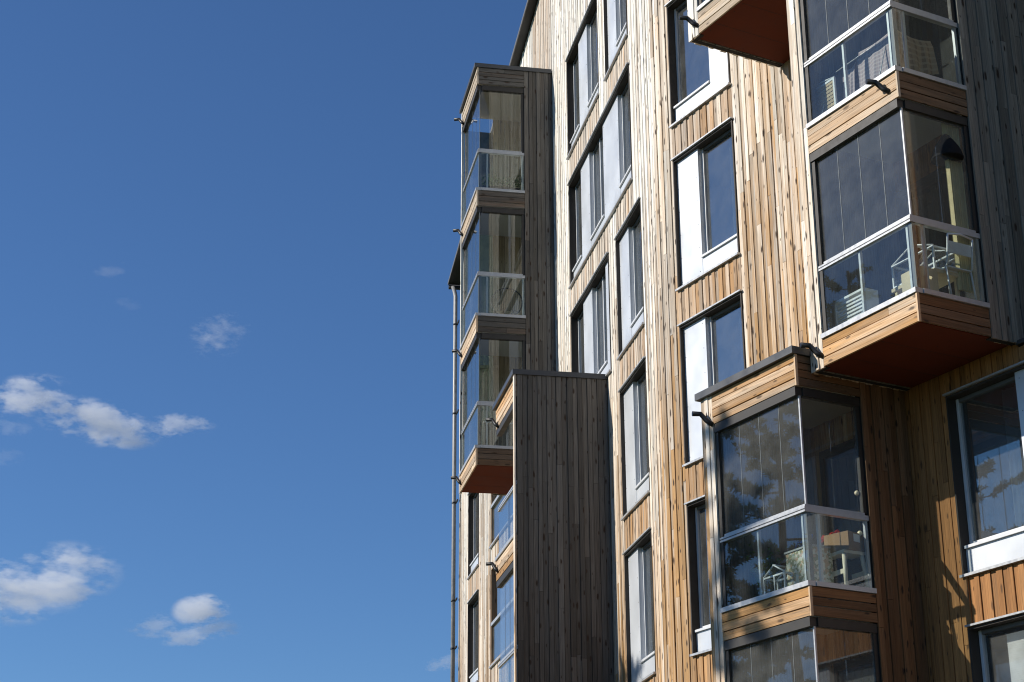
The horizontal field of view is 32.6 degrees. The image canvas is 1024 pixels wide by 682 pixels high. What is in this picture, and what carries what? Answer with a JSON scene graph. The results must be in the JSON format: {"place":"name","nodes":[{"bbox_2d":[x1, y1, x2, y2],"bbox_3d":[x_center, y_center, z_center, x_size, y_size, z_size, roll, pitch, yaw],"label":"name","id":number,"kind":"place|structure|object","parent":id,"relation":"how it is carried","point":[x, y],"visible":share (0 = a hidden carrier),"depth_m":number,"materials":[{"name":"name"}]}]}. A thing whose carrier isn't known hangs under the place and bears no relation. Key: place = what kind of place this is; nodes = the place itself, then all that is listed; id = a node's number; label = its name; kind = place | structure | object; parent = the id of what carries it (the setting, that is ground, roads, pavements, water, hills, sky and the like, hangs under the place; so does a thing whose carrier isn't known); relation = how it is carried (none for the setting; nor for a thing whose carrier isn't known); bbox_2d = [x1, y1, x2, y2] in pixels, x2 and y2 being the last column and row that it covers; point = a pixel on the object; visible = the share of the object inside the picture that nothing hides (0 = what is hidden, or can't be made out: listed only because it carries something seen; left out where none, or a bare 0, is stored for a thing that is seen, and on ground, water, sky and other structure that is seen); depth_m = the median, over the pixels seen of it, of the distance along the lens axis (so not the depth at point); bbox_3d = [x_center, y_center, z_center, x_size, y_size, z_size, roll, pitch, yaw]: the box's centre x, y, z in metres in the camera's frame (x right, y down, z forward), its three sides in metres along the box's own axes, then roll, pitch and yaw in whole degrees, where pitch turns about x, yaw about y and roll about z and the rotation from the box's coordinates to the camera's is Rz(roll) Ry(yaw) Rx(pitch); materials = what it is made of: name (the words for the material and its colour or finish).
{"place":"outdoors","nodes":[
{"label":"outdoors","id":0,"kind":"place"},
{"bbox_2d":[0,0,526,681],"label":"sky","id":1,"kind":"structure","parent":0,"point":[229,243],"materials":[{"name":"blue"}]},
{"label":"ground","id":2,"kind":"structure","parent":0,"visible":0},
{"bbox_2d":[448,0,1023,681],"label":"apartment building","id":3,"kind":"structure","parent":2,"relation":"on","point":[692,228],"depth_m":26.76,"materials":[{"name":"brown wood"}]},
{"bbox_2d":[467,493,478,579],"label":"window","id":4,"kind":"structure","parent":3,"relation":"in","point":[473,498],"depth_m":48.13,"materials":[{"name":"glass"}]},
{"bbox_2d":[467,589,478,681],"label":"window","id":5,"kind":"structure","parent":3,"relation":"in","point":[473,607],"depth_m":47.03,"materials":[{"name":"glass"}]},
{"bbox_2d":[483,421,512,445],"bbox_3d":[-0.195,2.032,37.242,0.840,0.630,0.060,3,-21,-10],"label":"privacy screen","id":6,"kind":"object","parent":3,"relation":"attached to","point":[506,439],"visible":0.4,"depth_m":37.21,"materials":[{"name":"fabric"}]},
{"bbox_2d":[482,173,520,189],"bbox_3d":[-0.249,-3.512,39.212,1.015,0.517,0.340,4,-21,-10],"label":"flower box","id":7,"kind":"object","parent":3,"relation":"on","point":[502,183],"visible":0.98,"depth_m":39.17,"materials":[{"name":"plant"}]},
{"bbox_2d":[491,288,521,314],"bbox_3d":[-0.094,-0.764,38.643,0.711,0.979,0.363,3,-21,-10],"label":"lounge chair","id":8,"kind":"object","parent":3,"relation":"on","point":[513,311],"visible":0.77,"depth_m":38.77,"materials":[{"name":"grey wicker"}]},
{"bbox_2d":[565,0,598,159],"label":"window","id":9,"kind":"structure","parent":3,"relation":"in","point":[581,60],"depth_m":36.91,"materials":[{"name":"white metal"}]},
{"bbox_2d":[569,252,611,376],"bbox_3d":[1.621,0.023,34.406,0.275,2.408,3.370,3,-21,-10],"label":"window","id":10,"kind":"structure","parent":3,"relation":"in","point":[590,321],"depth_m":34.54,"materials":[{"name":"white metal"}]},
{"bbox_2d":[567,62,632,288],"bbox_3d":[1.783,-3.120,34.576,0.275,2.408,5.300,3,-21,-10],"label":"window","id":11,"kind":"structure","parent":3,"relation":"in","point":[600,178],"depth_m":34.90,"materials":[{"name":"white metal"}]},
{"bbox_2d":[603,0,627,81],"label":"window","id":12,"kind":"structure","parent":3,"relation":"in","point":[615,11],"depth_m":34.22,"materials":[{"name":"white metal"}]},
{"bbox_2d":[614,197,644,360],"bbox_3d":[2.199,-1.091,31.457,0.275,2.408,1.880,3,-21,-10],"label":"window","id":13,"kind":"structure","parent":3,"relation":"in","point":[631,320],"depth_m":31.85,"materials":[{"name":"white metal"}]},
{"bbox_2d":[618,356,649,520],"bbox_3d":[2.211,1.716,30.400,0.275,2.408,1.880,3,-21,-10],"label":"window","id":14,"kind":"structure","parent":3,"relation":"in","point":[635,487],"depth_m":30.78,"materials":[{"name":"white metal"}]},
{"bbox_2d":[622,527,655,681],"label":"window","id":15,"kind":"structure","parent":3,"relation":"in","point":[641,664],"depth_m":29.73,"materials":[{"name":"white metal"}]},
{"bbox_2d":[664,0,730,128],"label":"window","id":16,"kind":"structure","parent":3,"relation":"in","point":[718,62],"depth_m":29.81,"materials":[{"name":"white metal"}]},
{"bbox_2d":[684,495,711,656],"bbox_3d":[3.236,3.425,26.437,0.275,2.408,1.750,11,-23,-27],"label":"window","id":17,"kind":"structure","parent":3,"relation":"in","point":[700,632],"depth_m":27.10,"materials":[{"name":"white metal"}]},
{"bbox_2d":[670,117,740,291],"bbox_3d":[3.255,-2.182,28.574,0.370,2.408,1.750,11,-23,-27],"label":"window","id":18,"kind":"structure","parent":3,"relation":"in","point":[695,258],"depth_m":28.81,"materials":[{"name":"white metal"}]},
{"bbox_2d":[677,289,745,466],"bbox_3d":[3.267,0.626,27.516,0.370,2.408,1.750,11,-23,-27],"label":"window","id":19,"kind":"structure","parent":3,"relation":"in","point":[697,336],"depth_m":27.93,"materials":[{"name":"white metal"}]},
{"bbox_2d":[747,550,771,588],"bbox_3d":[3.262,3.142,23.103,0.303,0.746,0.641,-17,-26,37],"label":"potted plant","id":20,"kind":"object","parent":3,"relation":"on","point":[754,570],"visible":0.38,"depth_m":23.14,"materials":[{"name":"green plant"}]},
{"bbox_2d":[745,540,791,591],"bbox_3d":[3.543,3.153,23.463,0.779,0.977,0.555,12,-24,-30],"label":"potted plant","id":21,"kind":"object","parent":3,"relation":"on","point":[771,586],"visible":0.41,"depth_m":23.43,"materials":[{"name":"green plant"}]},
{"bbox_2d":[763,564,792,593],"bbox_3d":[3.468,3.089,22.578,0.244,0.413,0.471,11,-23,-27],"label":"miniature greenhouse","id":22,"kind":"object","parent":3,"relation":"on","point":[783,573],"visible":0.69,"depth_m":22.63,"materials":[{"name":"white paint"}]},
{"bbox_2d":[784,544,833,585],"bbox_3d":[3.803,2.951,22.374,0.370,0.585,0.550,11,-23,-27],"label":"planter box","id":23,"kind":"object","parent":3,"relation":"on","point":[794,561],"visible":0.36,"depth_m":22.27,"materials":[{"name":"grey plastic"}]},
{"bbox_2d":[778,557,863,587],"bbox_3d":[4.047,3.097,22.912,0.400,0.690,1.280,11,-23,-27],"label":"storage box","id":24,"kind":"object","parent":3,"relation":"on","point":[854,566],"visible":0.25,"depth_m":22.40,"materials":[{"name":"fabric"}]},
{"bbox_2d":[815,76,836,116],"bbox_3d":[4.220,-3.198,23.780,0.030,0.722,0.564,11,-23,-27],"label":"lattice panel","id":25,"kind":"object","parent":3,"relation":"on","point":[826,93],"visible":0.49,"depth_m":23.75,"materials":[{"name":"white paint"}]},
{"bbox_2d":[819,438,865,562],"bbox_3d":[4.828,2.446,23.674,0.200,2.394,1.694,11,-23,-27],"label":"balcony door","id":26,"kind":"structure","parent":3,"relation":"in","point":[827,457],"depth_m":24.49,"materials":[{"name":"brown metal"}]},
{"bbox_2d":[831,549,868,586],"bbox_3d":[4.237,2.946,22.239,0.410,0.503,0.470,11,-23,-27],"label":"stool","id":27,"kind":"object","parent":3,"relation":"on","point":[844,554],"visible":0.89,"depth_m":22.16,"materials":[{"name":"white wood"}]},
{"bbox_2d":[824,530,863,552],"bbox_3d":[4.236,2.595,22.371,0.320,0.240,0.382,18,-27,-40],"label":"cardboard box","id":28,"kind":"object","parent":27,"relation":"on","point":[846,540],"visible":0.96,"depth_m":22.25,"materials":[{"name":"brown cardboard"}]},
{"bbox_2d":[821,529,839,544],"bbox_3d":[4.195,2.563,22.774,0.340,0.197,0.560,11,-23,-27],"label":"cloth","id":29,"kind":"object","parent":28,"relation":"on","point":[822,537],"visible":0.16,"depth_m":22.75,"materials":[{"name":"red fabric"}]},
{"bbox_2d":[833,654,871,681],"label":"balcony door","id":30,"kind":"structure","parent":3,"relation":"in","point":[842,669],"depth_m":23.48,"materials":[{"name":"black glass"}]},
{"bbox_2d":[822,38,885,112],"bbox_3d":[4.641,-3.424,23.350,0.518,0.844,1.350,11,-23,-27],"label":"drying rack","id":31,"kind":"object","parent":3,"relation":"on","point":[852,61],"visible":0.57,"depth_m":23.58,"materials":[{"name":"metal"}]},
{"bbox_2d":[843,62,859,98],"bbox_3d":[4.565,-3.346,23.521,0.169,0.787,0.256,12,-24,-30],"label":"blanket","id":32,"kind":"object","parent":31,"relation":"hanging from","point":[853,79],"visible":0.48,"depth_m":23.53,"materials":[{"name":"white fabric"}]},
{"bbox_2d":[857,33,890,87],"bbox_3d":[4.814,-3.549,23.047,0.185,0.923,0.710,11,-23,-27],"label":"blanket","id":33,"kind":"object","parent":31,"relation":"hanging from","point":[869,61],"visible":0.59,"depth_m":23.11,"materials":[{"name":"white fabric"}]},
{"bbox_2d":[850,395,861,535],"bbox_3d":[4.430,1.497,22.707,0.064,2.103,0.064,0,-21,0],"label":"string of bulbs","id":34,"kind":"object","parent":3,"relation":"hanging from","point":[856,493],"visible":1,"depth_m":22.53,"materials":[{"name":"black plastic"}]},
{"bbox_2d":[834,288,878,326],"bbox_3d":[4.445,-0.332,22.593,0.240,0.520,0.600,11,-23,-27],"label":"slatted unit","id":35,"kind":"object","parent":3,"relation":"on","point":[848,307],"visible":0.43,"depth_m":22.59,"materials":[{"name":"white paint"}]},
{"bbox_2d":[878,0,941,77],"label":"balcony door","id":36,"kind":"structure","parent":3,"relation":"in","point":[929,32],"depth_m":24.28,"materials":[{"name":"metal"}]},
{"bbox_2d":[897,30,938,74],"bbox_3d":[5.215,-3.632,22.637,0.584,0.720,0.181,11,-23,-27],"label":"blanket","id":37,"kind":"object","parent":3,"relation":"on","point":[921,56],"visible":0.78,"depth_m":22.63,"materials":[{"name":"grey fabric"}]},
{"bbox_2d":[901,265,938,291],"bbox_3d":[4.997,-0.675,21.462,0.280,0.360,0.340,11,-23,-27],"label":"crate","id":38,"kind":"object","parent":3,"relation":"on","point":[906,283],"visible":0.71,"depth_m":21.39,"materials":[{"name":"brown wood"}]},
{"bbox_2d":[891,268,959,295],"bbox_3d":[5.187,-0.545,21.888,0.440,0.415,0.800,11,-23,-27],"label":"bench","id":39,"kind":"object","parent":3,"relation":"on","point":[942,279],"visible":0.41,"depth_m":21.72,"materials":[{"name":"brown wood"}]},
{"bbox_2d":[891,244,957,287],"bbox_3d":[5.185,-0.965,22.046,0.404,0.473,0.788,11,-23,-27],"label":"miniature greenhouse","id":40,"kind":"object","parent":39,"relation":"on","point":[933,248],"visible":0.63,"depth_m":22.08,"materials":[{"name":"white paint"}]},
{"bbox_2d":[895,159,964,296],"bbox_3d":[5.768,-1.174,23.098,0.262,2.394,1.734,11,-23,-27],"label":"balcony door","id":41,"kind":"structure","parent":3,"relation":"in","point":[938,178],"depth_m":23.65,"materials":[{"name":"brown metal"}]},
{"bbox_2d":[931,134,963,166],"bbox_3d":[5.528,-2.714,22.422,0.409,0.888,0.409,0,-21,0],"label":"pendant lamp","id":42,"kind":"object","parent":3,"relation":"hanging from","point":[947,147],"visible":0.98,"depth_m":22.20,"materials":[{"name":"metal"}]},
{"bbox_2d":[940,104,974,293],"bbox_3d":[5.628,-1.855,22.154,0.260,2.650,0.060,11,-23,-27],"label":"curtain","id":43,"kind":"object","parent":3,"relation":"hanging from","point":[956,195],"visible":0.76,"depth_m":22.08,"materials":[{"name":"yellow fabric"}]},
{"bbox_2d":[942,233,976,299],"bbox_3d":[5.442,-0.836,21.808,0.426,0.904,0.520,11,-23,-27],"label":"chair","id":44,"kind":"object","parent":3,"relation":"on","point":[957,248],"visible":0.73,"depth_m":21.68,"materials":[{"name":"white paint"}]},
{"bbox_2d":[942,360,1023,577],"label":"window","id":45,"kind":"structure","parent":3,"relation":"in","point":[1005,548],"depth_m":21.86,"materials":[{"name":"white metal"}]},
{"bbox_2d":[964,610,1023,681],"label":"window","id":46,"kind":"structure","parent":3,"relation":"in","point":[976,634],"depth_m":21.28,"materials":[{"name":"white metal"}]}
]}

